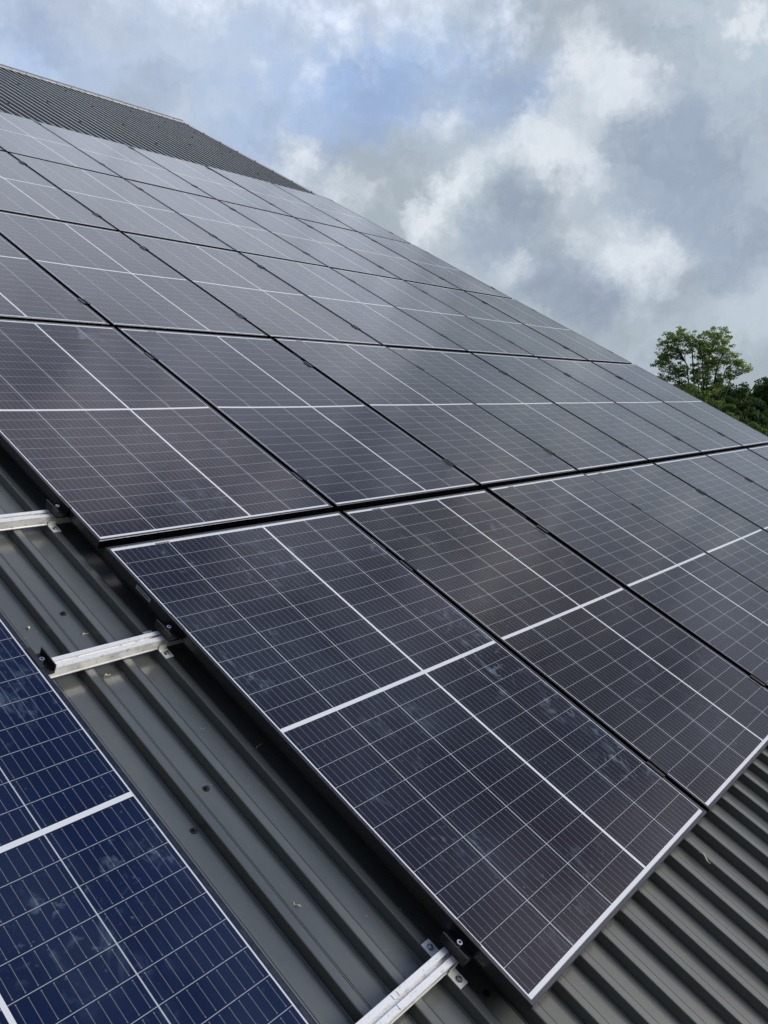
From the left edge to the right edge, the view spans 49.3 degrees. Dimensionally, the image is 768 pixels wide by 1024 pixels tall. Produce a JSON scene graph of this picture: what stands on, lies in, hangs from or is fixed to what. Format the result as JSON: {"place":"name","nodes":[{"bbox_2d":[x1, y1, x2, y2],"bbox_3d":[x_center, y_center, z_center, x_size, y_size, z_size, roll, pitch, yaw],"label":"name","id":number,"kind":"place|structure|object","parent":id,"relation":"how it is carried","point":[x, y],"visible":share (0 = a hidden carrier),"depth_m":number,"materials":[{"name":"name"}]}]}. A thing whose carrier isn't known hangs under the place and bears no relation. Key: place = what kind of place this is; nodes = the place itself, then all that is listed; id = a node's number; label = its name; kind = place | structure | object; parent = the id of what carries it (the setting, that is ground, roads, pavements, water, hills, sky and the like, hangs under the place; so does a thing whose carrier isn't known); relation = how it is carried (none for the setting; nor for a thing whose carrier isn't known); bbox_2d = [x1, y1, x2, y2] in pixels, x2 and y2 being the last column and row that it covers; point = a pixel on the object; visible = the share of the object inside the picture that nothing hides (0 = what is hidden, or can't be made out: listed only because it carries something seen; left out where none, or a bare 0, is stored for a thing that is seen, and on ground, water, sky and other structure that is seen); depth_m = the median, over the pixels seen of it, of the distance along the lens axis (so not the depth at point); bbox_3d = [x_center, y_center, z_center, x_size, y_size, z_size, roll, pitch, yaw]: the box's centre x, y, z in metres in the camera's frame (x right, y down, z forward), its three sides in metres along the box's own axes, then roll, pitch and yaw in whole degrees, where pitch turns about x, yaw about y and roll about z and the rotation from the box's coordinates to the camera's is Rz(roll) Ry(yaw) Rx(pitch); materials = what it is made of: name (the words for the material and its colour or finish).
{"place":"outdoors","nodes":[
{"label":"outdoors","id":0,"kind":"place"},
{"bbox_2d":[0,0,767,392],"label":"sky","id":1,"kind":"structure","parent":0,"point":[600,166],"materials":[{"name":"grey"}]},
{"label":"ground","id":2,"kind":"structure","parent":0,"visible":0},
{"bbox_2d":[0,64,767,1023],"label":"barn","id":3,"kind":"structure","parent":2,"relation":"on","point":[266,834],"depth_m":2.18,"materials":[{"name":"metal"}]},
{"bbox_2d":[0,510,72,532],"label":"mounting rail","id":4,"kind":"object","parent":3,"relation":"attached to","point":[23,520],"visible":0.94,"depth_m":2.72,"materials":[{"name":"metal"}]},
{"bbox_2d":[45,496,71,518],"bbox_3d":[-1.083,-0.017,2.787,0.076,0.038,0.048,38,28,30],"label":"panel clamp","id":5,"kind":"object","parent":4,"relation":"attached to","point":[60,507],"visible":1,"depth_m":2.78,"materials":[{"name":"black metal"}]},
{"bbox_2d":[0,235,108,326],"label":"solar panel","id":6,"kind":"object","parent":3,"relation":"attached to","point":[30,290],"visible":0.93,"depth_m":4.41,"materials":[{"name":"grey glass"}]},
{"bbox_2d":[0,151,116,230],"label":"solar panel","id":7,"kind":"object","parent":3,"relation":"attached to","point":[25,190],"visible":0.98,"depth_m":6.15,"materials":[{"name":"grey glass"}]},
{"bbox_2d":[0,111,120,177],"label":"solar panel","id":8,"kind":"object","parent":3,"relation":"attached to","point":[23,136],"visible":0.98,"depth_m":7.88,"materials":[{"name":"grey glass"}]},
{"bbox_2d":[49,630,183,678],"bbox_3d":[-0.719,0.385,2.384,0.124,0.038,0.970,38,28,30],"label":"mounting rail","id":9,"kind":"object","parent":3,"relation":"attached to","point":[100,655],"visible":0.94,"depth_m":2.32,"materials":[{"name":"metal"}]},
{"bbox_2d":[25,647,56,674],"bbox_3d":[-0.884,0.383,2.152,0.076,0.038,0.048,38,28,30],"label":"panel clamp","id":10,"kind":"object","parent":9,"relation":"attached to","point":[44,660],"visible":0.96,"depth_m":2.15,"materials":[{"name":"black metal"}]},
{"bbox_2d":[154,614,184,642],"bbox_3d":[-0.629,0.340,2.459,0.076,0.038,0.048,38,28,30],"label":"panel clamp","id":11,"kind":"object","parent":9,"relation":"attached to","point":[171,628],"visible":1,"depth_m":2.46,"materials":[{"name":"black metal"}]},
{"bbox_2d":[9,153,234,250],"bbox_3d":[-2.204,-2.594,7.029,1.760,0.032,1.097,38,28,30],"label":"solar panel","id":12,"kind":"object","parent":3,"relation":"attached to","point":[121,205],"visible":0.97,"depth_m":6.97,"materials":[{"name":"grey glass"}]},
{"bbox_2d":[35,121,214,198],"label":"solar panel","id":13,"kind":"object","parent":3,"relation":"attached to","point":[123,161],"visible":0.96,"depth_m":8.73,"materials":[{"name":"grey glass"}]},
{"bbox_2d":[0,211,266,337],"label":"solar panel","id":14,"kind":"object","parent":3,"relation":"attached to","point":[115,279],"visible":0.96,"depth_m":5.19,"materials":[{"name":"grey glass"}]},
{"bbox_2d":[77,298,89,305],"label":"panel clamp","id":15,"kind":"object","parent":14,"relation":"attached to","point":[85,302],"visible":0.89,"depth_m":4.55,"materials":[{"name":"black metal"}]},
{"bbox_2d":[0,613,315,1023],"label":"solar panel","id":16,"kind":"object","parent":3,"relation":"attached to","point":[114,909],"visible":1,"depth_m":1.65,"materials":[{"name":"blue glass"}]},
{"bbox_2d":[0,319,332,548],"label":"solar panel","id":17,"kind":"object","parent":3,"relation":"attached to","point":[112,436],"visible":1,"depth_m":3.39,"materials":[{"name":"black glass"}]},
{"bbox_2d":[145,353,158,361],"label":"panel clamp","id":18,"kind":"object","parent":17,"relation":"attached to","point":[152,356],"visible":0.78,"depth_m":4.22,"materials":[{"name":"black metal"}]},
{"bbox_2d":[290,472,306,481],"bbox_3d":[-0.374,-0.147,3.651,0.068,0.024,0.042,38,28,30],"label":"panel clamp","id":19,"kind":"object","parent":17,"relation":"attached to","point":[299,476],"visible":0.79,"depth_m":3.65,"materials":[{"name":"black metal"}]},
{"bbox_2d":[127,145,291,216],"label":"solar panel","id":20,"kind":"object","parent":3,"relation":"attached to","point":[212,183],"visible":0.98,"depth_m":9.59,"materials":[{"name":"grey glass"}]},
{"bbox_2d":[125,179,326,266],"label":"solar panel","id":21,"kind":"object","parent":3,"relation":"attached to","point":[230,227],"visible":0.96,"depth_m":7.84,"materials":[{"name":"grey glass"}]},
{"bbox_2d":[122,233,380,345],"bbox_3d":[-0.974,-1.627,6.143,1.760,0.030,1.097,38,28,30],"label":"solar panel","id":22,"kind":"object","parent":3,"relation":"attached to","point":[269,305],"visible":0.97,"depth_m":6.07,"materials":[{"name":"grey glass"}]},
{"bbox_2d":[205,165,356,231],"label":"solar panel","id":23,"kind":"object","parent":3,"relation":"attached to","point":[285,201],"visible":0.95,"depth_m":10.45,"materials":[{"name":"grey glass"}]},
{"bbox_2d":[117,328,478,511],"bbox_3d":[-0.459,-0.544,4.399,1.760,0.030,1.098,38,28,30],"label":"solar panel","id":24,"kind":"object","parent":3,"relation":"attached to","point":[337,447],"visible":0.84,"depth_m":4.29,"materials":[{"name":"black glass"}]},
{"bbox_2d":[220,201,400,279],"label":"solar panel","id":25,"kind":"object","parent":3,"relation":"attached to","point":[316,245],"visible":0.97,"depth_m":8.70,"materials":[{"name":"grey glass"}]},
{"bbox_2d":[272,183,410,243],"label":"solar panel","id":26,"kind":"object","parent":3,"relation":"attached to","point":[345,216],"visible":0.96,"depth_m":11.32,"materials":[{"name":"grey glass"}]},
{"bbox_2d":[239,252,466,352],"bbox_3d":[-0.264,-1.747,6.999,1.760,0.033,1.097,38,28,30],"label":"solar panel","id":27,"kind":"object","parent":3,"relation":"attached to","point":[375,317],"visible":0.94,"depth_m":6.93,"materials":[{"name":"grey glass"}]},
{"bbox_2d":[296,218,460,289],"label":"solar panel","id":28,"kind":"object","parent":3,"relation":"attached to","point":[386,259],"visible":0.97,"depth_m":9.56,"materials":[{"name":"grey glass"}]},
{"bbox_2d":[104,511,706,1013],"bbox_3d":[0.059,0.540,2.652,1.760,0.030,1.098,38,28,30],"label":"solar panel","id":29,"kind":"object","parent":3,"relation":"attached to","point":[522,823],"visible":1,"depth_m":2.48,"materials":[{"name":"black glass"}]},
{"bbox_2d":[355,939,467,1023],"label":"mounting rail","id":30,"kind":"object","parent":3,"relation":"attached to","point":[393,1006],"visible":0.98,"depth_m":1.78,"materials":[{"name":"metal"}]},
{"bbox_2d":[439,920,480,966],"bbox_3d":[0.170,0.968,1.882,0.076,0.038,0.048,38,28,30],"label":"panel clamp","id":31,"kind":"object","parent":30,"relation":"attached to","point":[459,942],"visible":1,"depth_m":1.88,"materials":[{"name":"black metal"}]},
{"bbox_2d":[274,338,576,488],"bbox_3d":[0.254,-0.664,5.255,1.760,0.030,1.098,38,28,29],"label":"solar panel","id":32,"kind":"object","parent":3,"relation":"attached to","point":[482,448],"visible":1,"depth_m":5.17,"materials":[{"name":"grey glass"}]},
{"bbox_2d":[443,459,456,466],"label":"panel clamp","id":33,"kind":"object","parent":32,"relation":"attached to","point":[449,462],"visible":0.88,"depth_m":4.49,"materials":[{"name":"black metal"}]},
{"bbox_2d":[331,268,533,356],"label":"solar panel","id":34,"kind":"object","parent":3,"relation":"attached to","point":[469,335],"visible":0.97,"depth_m":7.80,"materials":[{"name":"grey glass"}]},
{"bbox_2d":[360,232,511,298],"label":"solar panel","id":35,"kind":"object","parent":3,"relation":"attached to","point":[447,272],"visible":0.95,"depth_m":10.42,"materials":[{"name":"grey glass"}]},
{"bbox_2d":[406,281,586,360],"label":"solar panel","id":36,"kind":"object","parent":3,"relation":"attached to","point":[514,331],"visible":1,"depth_m":8.67,"materials":[{"name":"grey glass"}]},
{"bbox_2d":[387,347,647,473],"bbox_3d":[0.964,-0.780,6.113,1.760,0.030,1.098,38,28,30],"label":"solar panel","id":37,"kind":"object","parent":3,"relation":"attached to","point":[580,446],"visible":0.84,"depth_m":6.04,"materials":[{"name":"grey glass"}]},
{"bbox_2d":[465,291,631,363],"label":"solar panel","id":38,"kind":"object","parent":3,"relation":"attached to","point":[571,340],"visible":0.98,"depth_m":9.53,"materials":[{"name":"grey glass"}]},
{"bbox_2d":[342,490,767,815],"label":"solar panel","id":39,"kind":"object","parent":3,"relation":"attached to","point":[685,710],"visible":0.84,"depth_m":3.39,"materials":[{"name":"black glass"}]},
{"bbox_2d":[399,559,416,571],"bbox_3d":[0.092,0.219,3.315,0.068,0.024,0.042,38,28,30],"label":"panel clamp","id":40,"kind":"object","parent":39,"relation":"attached to","point":[407,565],"visible":0.77,"depth_m":3.31,"materials":[{"name":"black metal"}]},
{"bbox_2d":[646,759,667,776],"bbox_3d":[0.888,0.845,2.740,0.068,0.024,0.042,38,28,30],"label":"panel clamp","id":41,"kind":"object","parent":39,"relation":"attached to","point":[657,768],"visible":0.77,"depth_m":2.73,"materials":[{"name":"black metal"}]},
{"bbox_2d":[472,353,700,462],"bbox_3d":[1.677,-0.899,6.972,1.760,0.030,1.097,38,28,30],"label":"solar panel","id":42,"kind":"object","parent":3,"relation":"attached to","point":[647,440],"visible":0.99,"depth_m":6.91,"materials":[{"name":"grey glass"}]},
{"bbox_2d":[486,473,767,688],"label":"solar panel","id":43,"kind":"object","parent":3,"relation":"attached to","point":[711,602],"visible":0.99,"depth_m":4.33,"materials":[{"name":"black glass"}]},
{"bbox_2d":[536,524,550,534],"bbox_3d":[0.792,0.092,4.181,0.068,0.024,0.042,38,28,30],"label":"panel clamp","id":44,"kind":"object","parent":43,"relation":"attached to","point":[544,529],"visible":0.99,"depth_m":4.17,"materials":[{"name":"black metal"}]},
{"bbox_2d":[750,674,766,686],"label":"panel clamp","id":45,"kind":"object","parent":43,"relation":"attached to","point":[758,679],"visible":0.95,"depth_m":3.59,"materials":[{"name":"black metal"}]},
{"bbox_2d":[539,358,741,454],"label":"solar panel","id":46,"kind":"object","parent":3,"relation":"attached to","point":[703,439],"visible":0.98,"depth_m":7.78,"materials":[{"name":"grey glass"}]},
{"bbox_2d":[584,463,767,591],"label":"solar panel","id":47,"kind":"object","parent":3,"relation":"attached to","point":[732,540],"visible":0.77,"depth_m":5.30,"materials":[{"name":"black glass"}]},
{"bbox_2d":[592,362,767,448],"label":"solar panel","id":48,"kind":"object","parent":3,"relation":"attached to","point":[717,420],"visible":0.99,"depth_m":8.64,"materials":[{"name":"grey glass"}]},
{"bbox_2d":[653,455,767,531],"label":"solar panel","id":49,"kind":"object","parent":3,"relation":"attached to","point":[733,491],"visible":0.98,"depth_m":6.24,"materials":[{"name":"grey glass"}]},
{"bbox_2d":[706,448,767,490],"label":"solar panel","id":50,"kind":"object","parent":3,"relation":"attached to","point":[751,465],"visible":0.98,"depth_m":7.15,"materials":[{"name":"grey glass"}]},
{"bbox_2d":[747,445,767,459],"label":"solar panel","id":51,"kind":"object","parent":3,"relation":"attached to","point":[761,451],"visible":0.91,"depth_m":7.91,"materials":[{"name":"grey glass"}]},
{"bbox_2d":[650,326,753,409],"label":"deciduous tree","id":52,"kind":"object","parent":2,"relation":"on","point":[703,346],"visible":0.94,"depth_m":56.96,"materials":[{"name":"green plant"}]},
{"bbox_2d":[679,382,752,427],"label":"leafy tree","id":53,"kind":"object","parent":2,"relation":"on","point":[704,398],"visible":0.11,"depth_m":44.17,"materials":[{"name":"green plant"}]},
{"bbox_2d":[678,383,759,405],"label":"wood","id":54,"kind":"object","parent":2,"relation":"on","point":[753,388],"depth_m":222.68,"materials":[{"name":"green plant"}]},
{"bbox_2d":[707,382,767,428],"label":"broad tree","id":55,"kind":"object","parent":2,"relation":"on","point":[739,399],"visible":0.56,"depth_m":59.86,"materials":[{"name":"green plant"}]},
{"bbox_2d":[744,422,767,435],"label":"shrub","id":56,"kind":"object","parent":2,"relation":"on","point":[757,427],"visible":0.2,"depth_m":36.35,"materials":[{"name":"green plant"}]},
{"bbox_2d":[747,377,767,432],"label":"dark tree","id":57,"kind":"object","parent":2,"relation":"on","point":[761,391],"visible":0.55,"depth_m":70.14,"materials":[{"name":"green plant"}]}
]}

